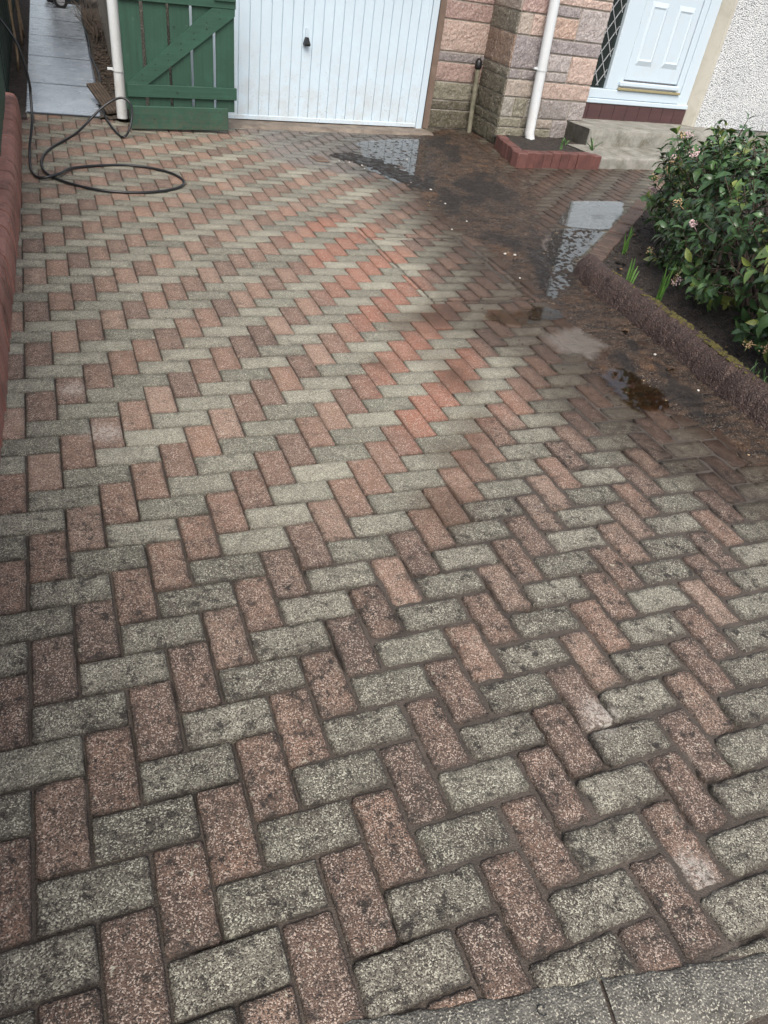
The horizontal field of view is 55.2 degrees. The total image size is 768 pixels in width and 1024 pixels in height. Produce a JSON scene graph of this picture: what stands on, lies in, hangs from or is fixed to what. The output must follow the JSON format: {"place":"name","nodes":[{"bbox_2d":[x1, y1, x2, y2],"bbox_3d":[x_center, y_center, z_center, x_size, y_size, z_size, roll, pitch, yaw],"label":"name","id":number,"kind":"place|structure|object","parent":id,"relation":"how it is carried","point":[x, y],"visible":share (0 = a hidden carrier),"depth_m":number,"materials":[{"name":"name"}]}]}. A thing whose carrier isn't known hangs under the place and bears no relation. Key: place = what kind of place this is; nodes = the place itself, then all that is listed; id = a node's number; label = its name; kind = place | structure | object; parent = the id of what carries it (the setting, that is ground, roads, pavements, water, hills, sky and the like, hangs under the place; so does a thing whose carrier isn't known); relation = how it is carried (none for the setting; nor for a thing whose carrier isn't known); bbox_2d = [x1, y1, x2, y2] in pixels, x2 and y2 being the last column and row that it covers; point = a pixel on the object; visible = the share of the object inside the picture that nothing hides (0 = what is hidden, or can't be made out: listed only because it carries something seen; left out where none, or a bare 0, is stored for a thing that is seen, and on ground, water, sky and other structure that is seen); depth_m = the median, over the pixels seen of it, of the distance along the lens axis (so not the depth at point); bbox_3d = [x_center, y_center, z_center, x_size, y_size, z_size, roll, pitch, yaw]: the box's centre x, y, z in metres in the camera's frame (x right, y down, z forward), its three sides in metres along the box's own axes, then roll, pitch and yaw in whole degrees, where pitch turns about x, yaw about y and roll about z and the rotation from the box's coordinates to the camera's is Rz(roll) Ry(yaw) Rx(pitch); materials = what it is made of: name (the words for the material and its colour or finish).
{"place":"outdoors","nodes":[
{"label":"outdoors","id":0,"kind":"place"},
{"bbox_2d":[9,0,29,118],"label":"soil","id":1,"kind":"structure","parent":0,"point":[18,85],"depth_m":7.42,"materials":[{"name":"brown soil"}]},
{"bbox_2d":[0,0,14,91],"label":"panel fence","id":2,"kind":"object","parent":1,"relation":"on","point":[5,46],"visible":0.65,"depth_m":6.83,"materials":[{"name":"paint"}]},
{"bbox_2d":[7,0,19,70],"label":"garden cane","id":3,"kind":"object","parent":1,"relation":"on","point":[14,34],"visible":0.88,"depth_m":6.91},
{"bbox_2d":[15,0,22,45],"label":"garden cane","id":4,"kind":"object","parent":1,"relation":"on","point":[19,23],"visible":1,"depth_m":8.09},
{"bbox_2d":[17,0,24,36],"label":"garden cane","id":5,"kind":"object","parent":1,"relation":"on","point":[23,33],"visible":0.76,"depth_m":8.64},
{"bbox_2d":[26,0,101,118],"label":"path","id":6,"kind":"structure","parent":0,"point":[60,71],"depth_m":7.65,"materials":[{"name":"concrete"}]},
{"bbox_2d":[47,0,83,7],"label":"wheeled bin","id":7,"kind":"object","parent":6,"relation":"on","point":[58,3],"visible":0.91,"depth_m":11.43,"materials":[{"name":"plastic"}]},
{"bbox_2d":[84,0,129,119],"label":"soil","id":8,"kind":"structure","parent":0,"point":[109,79],"depth_m":8.13,"materials":[{"name":"soil"}]},
{"bbox_2d":[61,0,102,42],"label":"twig pile","id":9,"kind":"object","parent":8,"relation":"on","point":[90,17],"visible":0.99,"depth_m":9.74,"materials":[{"name":"brown plant"}]},
{"bbox_2d":[86,82,116,113],"bbox_3d":[-2.381,-3.518,6.242,0.120,0.025,0.620,-20,55,-22],"label":"plank offcut","id":10,"kind":"object","parent":8,"relation":"on","point":[100,93],"visible":0.87,"depth_m":6.24,"materials":[{"name":"brown wood"}]},
{"bbox_2d":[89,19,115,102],"bbox_3d":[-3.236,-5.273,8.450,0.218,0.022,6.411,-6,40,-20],"label":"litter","id":11,"kind":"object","parent":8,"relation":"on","point":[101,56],"visible":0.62,"depth_m":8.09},
{"bbox_2d":[310,156,329,161],"bbox_3d":[-0.518,-2.848,5.932,0.110,0.010,0.150,-13,42,-27],"label":"brick","id":12,"kind":"object","parent":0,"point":[319,158],"visible":1,"depth_m":5.92,"materials":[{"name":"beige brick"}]},
{"bbox_2d":[0,113,767,1023],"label":"driveway","id":13,"kind":"structure","parent":0,"point":[348,253],"depth_m":2.00,"materials":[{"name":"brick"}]},
{"bbox_2d":[0,92,21,462],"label":"wall","id":14,"kind":"structure","parent":13,"relation":"on","point":[10,175],"depth_m":3.53,"materials":[{"name":"red brick"}]},
{"bbox_2d":[0,61,4,155],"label":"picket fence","id":15,"kind":"object","parent":14,"relation":"on","point":[2,98],"visible":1,"depth_m":4.83,"materials":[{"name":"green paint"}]},
{"bbox_2d":[0,16,184,193],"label":"garden hose","id":16,"kind":"object","parent":13,"relation":"on","point":[52,176],"visible":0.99,"depth_m":4.94,"materials":[{"name":"black rubber"}]},
{"bbox_2d":[118,0,236,130],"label":"wooden gate","id":17,"kind":"structure","parent":13,"relation":"on","point":[151,80],"depth_m":5.76,"materials":[{"name":"green paint"}]},
{"bbox_2d":[96,0,767,153],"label":"stone house","id":18,"kind":"structure","parent":13,"relation":"on","point":[527,69],"depth_m":7.26,"materials":[{"name":"stone"}]},
{"bbox_2d":[189,0,440,128],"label":"garage door","id":19,"kind":"structure","parent":18,"relation":"in","point":[356,62],"depth_m":6.73,"materials":[{"name":"white plastic"}]},
{"bbox_2d":[587,0,721,109],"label":"front door","id":20,"kind":"structure","parent":18,"relation":"in","point":[655,41],"depth_m":7.96,"materials":[{"name":"white plastic"}]},
{"bbox_2d":[392,239,523,302],"bbox_3d":[0.358,-1.410,4.303,0.613,0.044,0.988,-7,40,-21],"label":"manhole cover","id":21,"kind":"object","parent":13,"relation":"on","point":[469,301],"visible":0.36,"depth_m":4.15,"materials":[{"name":"metal"}]},
{"bbox_2d":[326,133,767,482],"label":"mud","id":22,"kind":"structure","parent":13,"relation":"on","point":[453,176],"depth_m":4.67,"materials":[{"name":"brown soil"}]},
{"bbox_2d":[494,135,601,169],"bbox_3d":[1.494,-3.493,7.142,1.024,0.154,0.744,-13,42,-27],"label":"brick planter","id":23,"kind":"object","parent":13,"relation":"on","point":[512,153],"visible":0.87,"depth_m":6.91,"materials":[{"name":"red brick"}]},
{"bbox_2d":[492,134,582,151],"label":"soil","id":24,"kind":"structure","parent":23,"relation":"in","point":[537,143],"depth_m":7.37,"materials":[{"name":"brown soil"}]},
{"bbox_2d":[393,134,766,477],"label":"grit","id":25,"kind":"object","parent":13,"relation":"on","point":[549,305],"visible":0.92,"depth_m":3.99,"materials":[{"name":"gravel"}]},
{"bbox_2d":[587,199,646,261],"bbox_3d":[1.709,-2.027,5.333,0.122,0.082,2.104,22,39,16],"label":"brick edging","id":26,"kind":"object","parent":13,"relation":"on","point":[611,239],"visible":0.68,"depth_m":5.20,"materials":[{"name":"brown brick"}]},
{"bbox_2d":[564,118,751,169],"bbox_3d":[2.998,-4.050,8.100,2.645,0.264,1.142,-13,42,-27],"label":"door step","id":27,"kind":"object","parent":13,"relation":"on","point":[627,145],"depth_m":7.73,"materials":[{"name":"concrete"}]},
{"bbox_2d":[586,137,604,150],"bbox_3d":[2.078,-3.680,7.364,0.177,0.148,0.187,-7,40,-21],"label":"spring shoot","id":28,"kind":"object","parent":27,"relation":"on","point":[591,147],"visible":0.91,"depth_m":7.37,"materials":[{"name":"green plant"}]},
{"bbox_2d":[572,254,767,430],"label":"bed kerb","id":29,"kind":"structure","parent":13,"relation":"on","point":[713,370],"depth_m":3.65,"materials":[{"name":"brown concrete"}]},
{"bbox_2d":[612,271,759,379],"bbox_3d":[1.509,-0.968,3.740,0.094,0.035,1.320,-3,39,-16],"label":"moss","id":30,"kind":"object","parent":29,"relation":"on","point":[715,346],"visible":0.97,"depth_m":3.57,"materials":[{"name":"green plant"}]},
{"bbox_2d":[80,7,762,183],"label":"ground","id":31,"kind":"structure","parent":0,"point":[621,87],"depth_m":15.82,"materials":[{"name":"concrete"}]},
{"bbox_2d":[342,952,767,1023],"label":"kerb","id":32,"kind":"structure","parent":31,"relation":"on","point":[727,992],"depth_m":1.30,"materials":[{"name":"concrete"}]},
{"bbox_2d":[537,1004,546,1016],"bbox_3d":[0.270,0.855,1.261,0.017,0.002,0.019,-7,40,-21],"label":"curled stalk","id":33,"kind":"object","parent":32,"relation":"on","point":[538,1012],"visible":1,"depth_m":1.26,"materials":[{"name":"plant"}]},
{"bbox_2d":[603,188,767,382],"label":"soil","id":34,"kind":"structure","parent":0,"point":[720,322],"depth_m":4.24,"materials":[{"name":"black soil"}]},
{"bbox_2d":[622,226,633,254],"bbox_3d":[1.583,-1.776,4.792,0.060,0.188,0.032,5,37,-6],"label":"daffodil plant","id":35,"kind":"object","parent":34,"relation":"on","point":[626,244],"visible":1,"depth_m":4.80,"materials":[{"name":"green plant"}]},
{"bbox_2d":[626,258,639,283],"bbox_3d":[1.446,-1.397,4.259,0.064,0.196,0.035,13,37,4],"label":"daffodil plant","id":36,"kind":"object","parent":34,"relation":"on","point":[633,271],"visible":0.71,"depth_m":4.26,"materials":[{"name":"green plant"}]},
{"bbox_2d":[655,260,677,301],"bbox_3d":[1.557,-1.266,4.057,0.059,0.263,0.048,-7,40,-21],"label":"daffodil plant","id":37,"kind":"object","parent":34,"relation":"on","point":[661,291],"visible":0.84,"depth_m":4.06,"materials":[{"name":"green plant"}]},
{"bbox_2d":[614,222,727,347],"bbox_3d":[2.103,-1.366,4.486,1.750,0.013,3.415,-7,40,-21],"label":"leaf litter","id":38,"kind":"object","parent":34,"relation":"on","point":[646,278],"visible":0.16,"depth_m":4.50,"materials":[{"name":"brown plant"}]},
{"bbox_2d":[640,112,767,363],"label":"flowering shrub","id":39,"kind":"object","parent":34,"relation":"on","point":[708,217],"visible":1,"depth_m":4.03,"materials":[{"name":"green plant"}]},
{"bbox_2d":[742,359,767,382],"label":"grass","id":40,"kind":"structure","parent":34,"relation":"on","point":[754,366],"depth_m":3.45,"materials":[{"name":"green plant"}]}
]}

